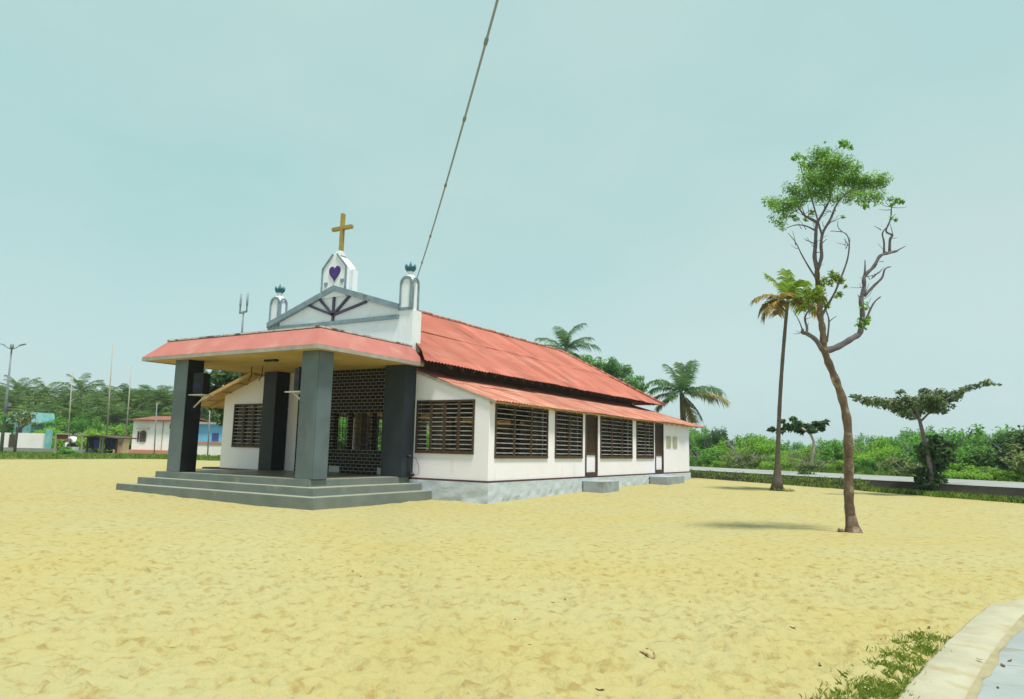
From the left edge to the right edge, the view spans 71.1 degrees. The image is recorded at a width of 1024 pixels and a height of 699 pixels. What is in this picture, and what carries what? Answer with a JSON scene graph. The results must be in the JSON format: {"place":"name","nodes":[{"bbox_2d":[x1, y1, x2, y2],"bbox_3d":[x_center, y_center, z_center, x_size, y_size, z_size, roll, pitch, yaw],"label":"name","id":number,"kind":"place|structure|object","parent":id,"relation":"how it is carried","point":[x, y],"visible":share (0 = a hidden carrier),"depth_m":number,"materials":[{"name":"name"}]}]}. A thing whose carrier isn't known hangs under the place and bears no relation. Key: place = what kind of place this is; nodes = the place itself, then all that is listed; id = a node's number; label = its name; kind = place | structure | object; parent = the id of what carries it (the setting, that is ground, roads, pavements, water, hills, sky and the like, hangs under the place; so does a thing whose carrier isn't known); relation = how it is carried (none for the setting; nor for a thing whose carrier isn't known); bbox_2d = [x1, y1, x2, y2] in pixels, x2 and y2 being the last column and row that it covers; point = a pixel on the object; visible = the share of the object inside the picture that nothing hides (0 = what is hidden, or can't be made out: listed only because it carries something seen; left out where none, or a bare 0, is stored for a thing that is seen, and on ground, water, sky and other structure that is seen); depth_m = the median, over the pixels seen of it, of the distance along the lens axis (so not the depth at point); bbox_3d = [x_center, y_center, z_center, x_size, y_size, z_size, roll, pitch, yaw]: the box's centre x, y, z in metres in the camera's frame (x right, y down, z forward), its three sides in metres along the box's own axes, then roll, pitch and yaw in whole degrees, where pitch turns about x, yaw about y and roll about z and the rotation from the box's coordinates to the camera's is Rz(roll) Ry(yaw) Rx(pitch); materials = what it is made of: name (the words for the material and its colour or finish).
{"place":"outdoors","nodes":[
{"label":"outdoors","id":0,"kind":"place"},
{"bbox_2d":[0,450,220,460],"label":"verge","id":1,"kind":"structure","parent":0,"point":[74,458],"depth_m":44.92,"materials":[{"name":"plant"}]},
{"bbox_2d":[0,343,26,450],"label":"street lamp","id":2,"kind":"object","parent":1,"relation":"on","point":[6,403],"visible":0.98,"depth_m":49.87,"materials":[{"name":"metal"}]},
{"bbox_2d":[1,408,40,451],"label":"young tree","id":3,"kind":"object","parent":1,"relation":"on","point":[22,419],"visible":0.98,"depth_m":49.95,"materials":[{"name":"green plant"}]},
{"bbox_2d":[54,446,80,456],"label":"verge shrub","id":4,"kind":"object","parent":1,"relation":"on","point":[66,450],"visible":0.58,"depth_m":47.95,"materials":[{"name":"green plant"}]},
{"bbox_2d":[54,433,84,452],"bbox_3d":[-31.998,6.973,52.015,2.330,1.730,0.560,0,-8,8],"label":"open stall","id":5,"kind":"object","parent":1,"relation":"on","point":[65,436],"visible":0.59,"depth_m":51.91,"materials":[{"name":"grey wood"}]},
{"bbox_2d":[105,343,112,452],"bbox_3d":[-30.860,3.896,54.930,0.150,8.893,1.181,4,-8,-18],"label":"utility pole","id":6,"kind":"object","parent":1,"relation":"on","point":[109,398],"visible":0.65,"depth_m":54.87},
{"bbox_2d":[84,435,139,452],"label":"tarpaulin shed","id":7,"kind":"structure","parent":1,"relation":"on","point":[95,441],"depth_m":53.81,"materials":[{"name":"blue wood"}]},
{"bbox_2d":[197,442,221,457],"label":"boundary wall","id":8,"kind":"structure","parent":1,"relation":"on","point":[214,448],"depth_m":56.66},
{"bbox_2d":[0,458,1023,698],"bbox_3d":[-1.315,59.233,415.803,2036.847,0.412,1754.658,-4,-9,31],"label":"ground","id":9,"kind":"structure","parent":0,"point":[129,589],"depth_m":7.67,"materials":[{"name":"sand"}]},
{"bbox_2d":[202,369,244,426],"bbox_3d":[-12.770,2.836,32.738,3.829,4.956,2.629,1,-8,-1],"label":"broadleaf tree","id":10,"kind":"object","parent":9,"relation":"on","point":[218,379],"visible":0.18,"depth_m":32.35,"materials":[{"name":"green plant"}]},
{"bbox_2d":[116,213,705,509],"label":"chapel","id":11,"kind":"structure","parent":9,"relation":"on","point":[507,417],"depth_m":22.12,"materials":[{"name":"white paint"}]},
{"bbox_2d":[188,394,213,407],"bbox_3d":[-8.978,1.492,20.668,0.640,0.375,0.400,-4,-9,31],"label":"wall shelf","id":12,"kind":"object","parent":11,"relation":"attached to","point":[200,400],"depth_m":20.62,"materials":[{"name":"grey"}]},
{"bbox_2d":[192,373,210,393],"bbox_3d":[-8.994,0.990,20.747,0.340,0.600,0.334,0,-8,11],"label":"loudspeaker","id":13,"kind":"object","parent":12,"relation":"on","point":[201,383],"visible":0.98,"depth_m":20.61,"materials":[{"name":"black plastic"}]},
{"bbox_2d":[239,293,248,332],"bbox_3d":[-8.513,-0.927,22.643,0.388,1.721,0.068,-4,-9,31],"label":"pronged post","id":14,"kind":"object","parent":11,"relation":"on","point":[240,305],"visible":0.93,"depth_m":22.64,"materials":[{"name":"metal"}]},
{"bbox_2d":[231,404,261,447],"bbox_3d":[-9.118,2.643,24.880,1.570,1.500,0.155,-4,-9,31],"label":"window","id":15,"kind":"structure","parent":11,"relation":"in","point":[245,414],"depth_m":24.92,"materials":[{"name":"brown wood"}]},
{"bbox_2d":[285,391,299,399],"bbox_3d":[-5.536,1.281,18.602,0.640,0.375,0.400,-4,-9,31],"label":"wall shelf","id":16,"kind":"object","parent":11,"relation":"attached to","point":[295,393],"depth_m":18.59,"materials":[{"name":"grey"}]},
{"bbox_2d":[293,367,301,390],"bbox_3d":[-5.454,0.773,18.621,0.334,0.600,0.340,8,-10,-38],"label":"loudspeaker","id":17,"kind":"object","parent":16,"relation":"on","point":[297,379],"visible":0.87,"depth_m":18.47,"materials":[{"name":"black plastic"}]},
{"bbox_2d":[415,399,474,454],"bbox_3d":[-1.905,2.215,20.548,2.060,1.530,0.155,-4,-9,31],"label":"window","id":18,"kind":"structure","parent":11,"relation":"in","point":[460,403],"depth_m":20.52,"materials":[{"name":"brown wood"}]},
{"bbox_2d":[416,0,498,280],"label":"overhead cable","id":19,"kind":"object","parent":11,"relation":"attached to","point":[486,40],"visible":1,"depth_m":10.56,"materials":[{"name":"grey plastic"}]},
{"bbox_2d":[494,403,548,458],"bbox_3d":[0.285,2.469,21.315,0.155,1.525,3.110,-4,-9,31],"label":"window","id":20,"kind":"structure","parent":11,"relation":"in","point":[530,416],"depth_m":21.26,"materials":[{"name":"brown wood"}]},
{"bbox_2d":[555,411,582,458],"bbox_3d":[1.864,2.864,23.906,0.155,1.525,2.030,-4,-9,31],"label":"window","id":21,"kind":"structure","parent":11,"relation":"in","point":[580,423],"depth_m":23.92,"materials":[{"name":"brown wood"}]},
{"bbox_2d":[585,415,597,475],"bbox_3d":[2.768,3.391,25.353,0.160,2.130,1.010,-4,-9,31],"label":"door","id":22,"kind":"structure","parent":11,"relation":"in","point":[591,421],"depth_m":25.41,"materials":[{"name":"brown wood"}]},
{"bbox_2d":[600,416,632,458],"bbox_3d":[3.960,3.389,27.343,0.155,1.525,3.090,-4,-9,31],"label":"window","id":23,"kind":"structure","parent":11,"relation":"in","point":[610,420],"depth_m":27.42,"materials":[{"name":"brown wood"}]},
{"bbox_2d":[636,421,653,458],"bbox_3d":[5.508,3.777,29.883,0.155,1.525,1.990,-4,-9,31],"label":"window","id":24,"kind":"structure","parent":11,"relation":"in","point":[643,424],"depth_m":29.90,"materials":[{"name":"brown wood"}]},
{"bbox_2d":[655,423,663,472],"bbox_3d":[6.384,4.297,31.284,0.160,2.130,1.040,-4,-9,31],"label":"door","id":25,"kind":"structure","parent":11,"relation":"in","point":[659,428],"depth_m":31.39,"materials":[{"name":"brown wood"}]},
{"bbox_2d":[748,268,827,490],"bbox_3d":[10.387,1.062,26.674,2.849,8.607,2.562,-4,-9,31],"label":"coconut palm","id":26,"kind":"object","parent":9,"relation":"on","point":[789,287],"visible":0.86,"depth_m":27.05,"materials":[{"name":"green plant"}]},
{"bbox_2d":[761,139,904,532],"bbox_3d":[6.438,-0.320,14.016,3.497,8.111,1.581,5,-9,-23],"label":"tall tree","id":27,"kind":"object","parent":9,"relation":"on","point":[815,294],"visible":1,"depth_m":14.27,"materials":[{"name":"green plant"}]},
{"bbox_2d":[792,628,952,698],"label":"grass","id":28,"kind":"structure","parent":9,"relation":"on","point":[891,690],"depth_m":4.99,"materials":[{"name":"plant"}]},
{"bbox_2d":[848,377,1001,488],"bbox_3d":[14.851,3.106,25.679,6.187,4.415,2.130,1,-8,-2],"label":"almond tree","id":29,"kind":"object","parent":9,"relation":"on","point":[915,408],"visible":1,"depth_m":25.41,"materials":[{"name":"green plant"}]},
{"bbox_2d":[912,434,959,491],"bbox_3d":[15.326,4.255,26.161,1.880,2.380,1.272,3,-8,-15],"label":"roadside bush","id":30,"kind":"object","parent":9,"relation":"on","point":[941,451],"visible":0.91,"depth_m":25.93,"materials":[{"name":"green plant"}]},
{"bbox_2d":[897,599,1023,698],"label":"kerb","id":31,"kind":"structure","parent":9,"relation":"on","point":[949,674],"depth_m":5.40,"materials":[{"name":"concrete"}]},
{"bbox_2d":[0,0,1023,452],"label":"sky","id":32,"kind":"structure","parent":0,"point":[163,163],"materials":[{"name":"blue"}]},
{"bbox_2d":[689,466,1023,487],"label":"road","id":33,"kind":"structure","parent":0,"point":[950,481],"depth_m":31.21,"materials":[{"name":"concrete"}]},
{"bbox_2d":[691,470,1023,501],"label":"road embankment","id":34,"kind":"structure","parent":0,"point":[998,491],"depth_m":26.98,"materials":[{"name":"concrete"}]},
{"bbox_2d":[689,469,872,486],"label":"grass","id":35,"kind":"structure","parent":34,"relation":"on","point":[769,477],"depth_m":31.71,"materials":[{"name":"plant"}]},
{"bbox_2d":[977,628,1023,698],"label":"pavement","id":36,"kind":"structure","parent":0,"point":[1007,679],"depth_m":4.98,"materials":[{"name":"concrete"}]},
{"bbox_2d":[965,614,1023,698],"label":"sand drift","id":37,"kind":"object","parent":36,"relation":"on","point":[992,662],"visible":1,"depth_m":5.29,"materials":[{"name":"sand"}]},
{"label":"grass strip","id":38,"kind":"structure","parent":0,"visible":0},
{"bbox_2d":[693,474,1023,502],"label":"grass","id":39,"kind":"structure","parent":38,"relation":"on","point":[944,494],"depth_m":25.60,"materials":[{"name":"plant"}]},
{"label":"marsh ground","id":40,"kind":"structure","parent":0,"visible":0},
{"bbox_2d":[534,323,600,359],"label":"coconut palm","id":41,"kind":"object","parent":40,"relation":"on","point":[563,335],"visible":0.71,"depth_m":71.73,"materials":[{"name":"green plant"}]},
{"bbox_2d":[579,354,648,392],"bbox_3d":[7.271,3.809,51.895,5.293,6.943,4.275,-1,-8,14],"label":"broadleaf tree","id":42,"kind":"object","parent":40,"relation":"on","point":[614,369],"visible":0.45,"depth_m":52.21,"materials":[{"name":"green plant"}]},
{"bbox_2d":[645,360,729,424],"bbox_3d":[13.577,4.998,55.879,6.437,8.796,5.272,4,-9,-21],"label":"coconut palm","id":43,"kind":"object","parent":40,"relation":"on","point":[682,381],"visible":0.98,"depth_m":55.83,"materials":[{"name":"green plant"}]},
{"bbox_2d":[689,428,714,457],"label":"bush","id":44,"kind":"object","parent":40,"relation":"on","point":[700,439],"visible":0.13,"depth_m":57.95,"materials":[{"name":"green plant"}]},
{"bbox_2d":[689,446,725,465],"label":"bush","id":45,"kind":"object","parent":40,"relation":"on","point":[704,453],"visible":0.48,"depth_m":50.34,"materials":[{"name":"green plant"}]},
{"bbox_2d":[697,429,732,456],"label":"bush","id":46,"kind":"object","parent":40,"relation":"on","point":[715,439],"visible":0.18,"depth_m":54.55,"materials":[{"name":"green plant"}]},
{"bbox_2d":[708,434,780,463],"bbox_3d":[16.545,7.453,51.227,3.869,2.897,4.531,4,-8,-21],"label":"bush","id":47,"kind":"object","parent":40,"relation":"on","point":[753,445],"visible":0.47,"depth_m":50.89,"materials":[{"name":"green plant"}]},
{"bbox_2d":[718,449,771,467],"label":"bush","id":48,"kind":"object","parent":40,"relation":"on","point":[752,460],"visible":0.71,"depth_m":45.88,"materials":[{"name":"green plant"}]},
{"bbox_2d":[734,433,790,460],"bbox_3d":[18.618,7.828,53.957,4.556,3.142,5.589,3,-8,-15],"label":"bush","id":49,"kind":"object","parent":40,"relation":"on","point":[781,444],"visible":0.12,"depth_m":53.63,"materials":[{"name":"green plant"}]},
{"bbox_2d":[745,439,791,460],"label":"bush","id":50,"kind":"object","parent":40,"relation":"on","point":[771,443],"visible":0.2,"depth_m":50.79,"materials":[{"name":"green plant"}]},
{"bbox_2d":[758,454,799,469],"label":"bush","id":51,"kind":"object","parent":40,"relation":"on","point":[768,465],"visible":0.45,"depth_m":43.58,"materials":[{"name":"green plant"}]},
{"bbox_2d":[766,416,830,464],"bbox_3d":[14.830,4.677,36.947,3.364,2.536,1.510,2,-8,-5],"label":"almond tree","id":52,"kind":"object","parent":40,"relation":"on","point":[796,425],"visible":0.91,"depth_m":36.97,"materials":[{"name":"green plant"}]},
{"bbox_2d":[784,458,819,470],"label":"bush","id":53,"kind":"object","parent":40,"relation":"on","point":[803,464],"visible":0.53,"depth_m":41.62,"materials":[{"name":"green plant"}]},
{"bbox_2d":[780,451,824,463],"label":"bush","id":54,"kind":"object","parent":40,"relation":"on","point":[807,459],"visible":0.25,"depth_m":48.33,"materials":[{"name":"green plant"}]},
{"bbox_2d":[788,444,824,458],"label":"bush","id":55,"kind":"object","parent":40,"relation":"on","point":[805,449],"visible":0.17,"depth_m":49.98,"materials":[{"name":"green plant"}]},
{"bbox_2d":[806,459,860,472],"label":"bush","id":56,"kind":"object","parent":40,"relation":"on","point":[824,463],"visible":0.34,"depth_m":41.41,"materials":[{"name":"green plant"}]},
{"bbox_2d":[814,438,867,469],"bbox_3d":[20.993,6.942,45.327,3.914,2.861,3.560,-1,-8,18],"label":"bush","id":57,"kind":"object","parent":40,"relation":"on","point":[832,450],"visible":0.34,"depth_m":45.10,"materials":[{"name":"green plant"}]},
{"bbox_2d":[823,460,865,472],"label":"bush","id":58,"kind":"object","parent":40,"relation":"on","point":[840,463],"visible":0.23,"depth_m":40.93,"materials":[{"name":"green plant"}]},
{"bbox_2d":[689,462,1023,481],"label":"reeds","id":59,"kind":"object","parent":40,"relation":"on","point":[862,472],"visible":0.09,"depth_m":39.26,"materials":[{"name":"green plant"}]},
{"bbox_2d":[839,435,902,470],"bbox_3d":[21.605,6.529,43.229,2.752,2.744,3.268,5,-9,-25],"label":"bush","id":60,"kind":"object","parent":40,"relation":"on","point":[881,443],"visible":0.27,"depth_m":43.05,"materials":[{"name":"green plant"}]},
{"bbox_2d":[854,456,892,474],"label":"bush","id":61,"kind":"object","parent":40,"relation":"on","point":[870,466],"visible":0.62,"depth_m":38.94,"materials":[{"name":"green plant"}]},
{"bbox_2d":[853,447,911,473],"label":"bush","id":62,"kind":"object","parent":40,"relation":"on","point":[885,452],"visible":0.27,"depth_m":39.23,"materials":[{"name":"green plant"}]},
{"bbox_2d":[866,435,909,464],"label":"bush","id":63,"kind":"object","parent":40,"relation":"on","point":[893,442],"visible":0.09,"depth_m":44.45,"materials":[{"name":"green plant"}]},
{"bbox_2d":[875,456,923,475],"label":"bush","id":64,"kind":"object","parent":40,"relation":"on","point":[912,466],"visible":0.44,"depth_m":36.35,"materials":[{"name":"green plant"}]},
{"bbox_2d":[897,425,934,443],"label":"bush","id":65,"kind":"object","parent":40,"relation":"on","point":[905,433],"visible":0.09,"depth_m":91.76,"materials":[{"name":"green plant"}]},
{"bbox_2d":[891,444,941,474],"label":"bush","id":66,"kind":"object","parent":40,"relation":"on","point":[901,462],"visible":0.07,"depth_m":37.21,"materials":[{"name":"green plant"}]},
{"bbox_2d":[895,424,996,460],"bbox_3d":[24.003,5.804,39.290,5.300,3.434,5.101,-5,-10,38],"label":"bush","id":67,"kind":"object","parent":40,"relation":"on","point":[963,439],"visible":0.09,"depth_m":38.67,"materials":[{"name":"green plant"}]},
{"bbox_2d":[905,444,999,472],"bbox_3d":[21.989,5.758,35.165,3.775,2.364,4.193,4,-8,-20],"label":"bush","id":68,"kind":"object","parent":40,"relation":"on","point":[917,462],"visible":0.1,"depth_m":35.38,"materials":[{"name":"green plant"}]},
{"bbox_2d":[938,465,986,479],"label":"bush","id":69,"kind":"object","parent":40,"relation":"on","point":[953,476],"visible":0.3,"depth_m":32.56,"materials":[{"name":"green plant"}]},
{"bbox_2d":[943,462,1008,480],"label":"bush","id":70,"kind":"object","parent":40,"relation":"on","point":[992,470],"visible":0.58,"depth_m":32.36,"materials":[{"name":"green plant"}]},
{"bbox_2d":[946,443,1017,472],"bbox_3d":[22.439,5.714,34.842,4.153,2.388,3.676,-3,-9,28],"label":"bush","id":71,"kind":"object","parent":40,"relation":"on","point":[963,450],"visible":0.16,"depth_m":33.88,"materials":[{"name":"green plant"}]},
{"bbox_2d":[957,425,1023,474],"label":"bush","id":72,"kind":"object","parent":40,"relation":"on","point":[1006,438],"visible":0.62,"depth_m":33.52,"materials":[{"name":"green plant"}]},
{"bbox_2d":[966,436,1014,467],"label":"bush","id":73,"kind":"object","parent":40,"relation":"on","point":[983,442],"visible":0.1,"depth_m":34.94,"materials":[{"name":"green plant"}]},
{"bbox_2d":[962,465,1022,481],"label":"bush","id":74,"kind":"object","parent":40,"relation":"on","point":[1011,477],"visible":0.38,"depth_m":31.64,"materials":[{"name":"green plant"}]},
{"bbox_2d":[998,442,1023,475],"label":"bush","id":75,"kind":"object","parent":40,"relation":"on","point":[1019,465],"visible":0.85,"depth_m":31.58,"materials":[{"name":"green plant"}]},
{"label":"village ground","id":76,"kind":"structure","parent":0,"visible":0},
{"bbox_2d":[0,385,34,407],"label":"coconut palm","id":77,"kind":"object","parent":76,"relation":"on","point":[4,389],"visible":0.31,"depth_m":79.25,"materials":[{"name":"green plant"}]},
{"bbox_2d":[0,389,39,413],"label":"coconut palm","id":78,"kind":"object","parent":76,"relation":"on","point":[11,396],"visible":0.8,"depth_m":74.41,"materials":[{"name":"green plant"}]},
{"bbox_2d":[0,375,46,411],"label":"coconut palm","id":79,"kind":"object","parent":76,"relation":"on","point":[18,384],"visible":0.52,"depth_m":86.02,"materials":[{"name":"green plant"}]},
{"bbox_2d":[1,412,54,433],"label":"teal hut","id":80,"kind":"object","parent":76,"relation":"on","point":[42,418],"visible":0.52,"depth_m":64.23,"materials":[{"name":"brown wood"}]},
{"bbox_2d":[7,402,63,416],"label":"coconut palm","id":81,"kind":"object","parent":76,"relation":"on","point":[39,407],"visible":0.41,"depth_m":70.10,"materials":[{"name":"green plant"}]},
{"bbox_2d":[11,417,75,435],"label":"bush","id":82,"kind":"object","parent":76,"relation":"on","point":[50,424],"visible":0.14,"depth_m":65.20,"materials":[{"name":"green plant"}]},
{"bbox_2d":[0,429,94,452],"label":"compound wall","id":83,"kind":"structure","parent":76,"relation":"on","point":[31,442],"depth_m":56.13,"materials":[{"name":"paint"}]},
{"bbox_2d":[23,380,77,412],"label":"coconut palm","id":84,"kind":"object","parent":76,"relation":"on","point":[47,389],"visible":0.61,"depth_m":84.61,"materials":[{"name":"green plant"}]},
{"bbox_2d":[31,426,90,448],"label":"bush","id":85,"kind":"object","parent":76,"relation":"on","point":[60,443],"visible":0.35,"depth_m":59.39,"materials":[{"name":"green plant"}]},
{"bbox_2d":[37,386,89,421],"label":"coconut palm","id":86,"kind":"object","parent":76,"relation":"on","point":[64,401],"visible":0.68,"depth_m":78.34,"materials":[{"name":"green plant"}]},
{"bbox_2d":[51,413,88,436],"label":"bush","id":87,"kind":"object","parent":76,"relation":"on","point":[76,426],"visible":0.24,"depth_m":66.10,"materials":[{"name":"green plant"}]},
{"bbox_2d":[47,401,92,420],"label":"coconut palm","id":88,"kind":"object","parent":76,"relation":"on","point":[66,412],"visible":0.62,"depth_m":69.78,"materials":[{"name":"green plant"}]},
{"bbox_2d":[55,408,104,433],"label":"bush","id":89,"kind":"object","parent":76,"relation":"on","point":[88,416],"visible":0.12,"depth_m":69.29,"materials":[{"name":"green plant"}]},
{"bbox_2d":[53,373,107,411],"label":"coconut palm","id":90,"kind":"object","parent":76,"relation":"on","point":[80,385],"visible":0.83,"depth_m":82.93,"materials":[{"name":"green plant"}]},
{"bbox_2d":[77,416,112,443],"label":"bush","id":91,"kind":"object","parent":76,"relation":"on","point":[94,426],"visible":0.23,"depth_m":66.33,"materials":[{"name":"green plant"}]},
{"bbox_2d":[68,394,130,414],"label":"coconut palm","id":92,"kind":"object","parent":76,"relation":"on","point":[95,399],"visible":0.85,"depth_m":72.68,"materials":[{"name":"green plant"}]},
{"bbox_2d":[84,381,127,418],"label":"coconut palm","id":93,"kind":"object","parent":76,"relation":"on","point":[101,394],"visible":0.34,"depth_m":87.99,"materials":[{"name":"green plant"}]},
{"bbox_2d":[83,424,132,452],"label":"bush","id":94,"kind":"object","parent":76,"relation":"on","point":[110,432],"visible":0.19,"depth_m":64.89,"materials":[{"name":"green plant"}]},
{"bbox_2d":[78,405,140,426],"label":"coconut palm","id":95,"kind":"object","parent":76,"relation":"on","point":[111,413],"visible":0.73,"depth_m":69.55,"materials":[{"name":"green plant"}]},
{"bbox_2d":[102,421,132,452],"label":"bush","id":96,"kind":"object","parent":76,"relation":"on","point":[129,427],"visible":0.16,"depth_m":66.40,"materials":[{"name":"green plant"}]},
{"bbox_2d":[90,383,148,424],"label":"coconut palm","id":97,"kind":"object","parent":76,"relation":"on","point":[121,394],"visible":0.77,"depth_m":78.63,"materials":[{"name":"green plant"}]},
{"bbox_2d":[113,436,131,453],"bbox_3d":[-31.376,7.725,57.228,1.350,1.700,1.050,0,-8,8],"label":"lean to shed","id":98,"kind":"object","parent":76,"relation":"on","point":[123,446],"visible":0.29,"depth_m":56.91,"materials":[{"name":"paint"}]},
{"bbox_2d":[100,409,154,422],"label":"coconut palm","id":99,"kind":"object","parent":76,"relation":"on","point":[134,414],"visible":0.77,"depth_m":69.54,"materials":[{"name":"green plant"}]},
{"bbox_2d":[113,384,165,417],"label":"coconut palm","id":100,"kind":"object","parent":76,"relation":"on","point":[141,399],"visible":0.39,"depth_m":80.71,"materials":[{"name":"green plant"}]},
{"bbox_2d":[131,385,172,415],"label":"coconut palm","id":101,"kind":"object","parent":76,"relation":"on","point":[159,395],"visible":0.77,"depth_m":75.56,"materials":[{"name":"green plant"}]},
{"bbox_2d":[128,416,211,454],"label":"white house","id":102,"kind":"structure","parent":76,"relation":"on","point":[144,429],"depth_m":59.80,"materials":[{"name":"paint"}]},
{"bbox_2d":[148,393,201,413],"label":"coconut palm","id":103,"kind":"object","parent":76,"relation":"on","point":[169,404],"visible":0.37,"depth_m":75.70,"materials":[{"name":"green plant"}]},
{"bbox_2d":[198,422,222,441],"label":"blue house","id":104,"kind":"structure","parent":76,"relation":"on","point":[215,432],"depth_m":61.39,"materials":[{"name":"paint"}]},
{"bbox_2d":[337,417,346,448],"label":"bush","id":105,"kind":"object","parent":76,"relation":"on","point":[343,438],"visible":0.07,"depth_m":64.88,"materials":[{"name":"green plant"}]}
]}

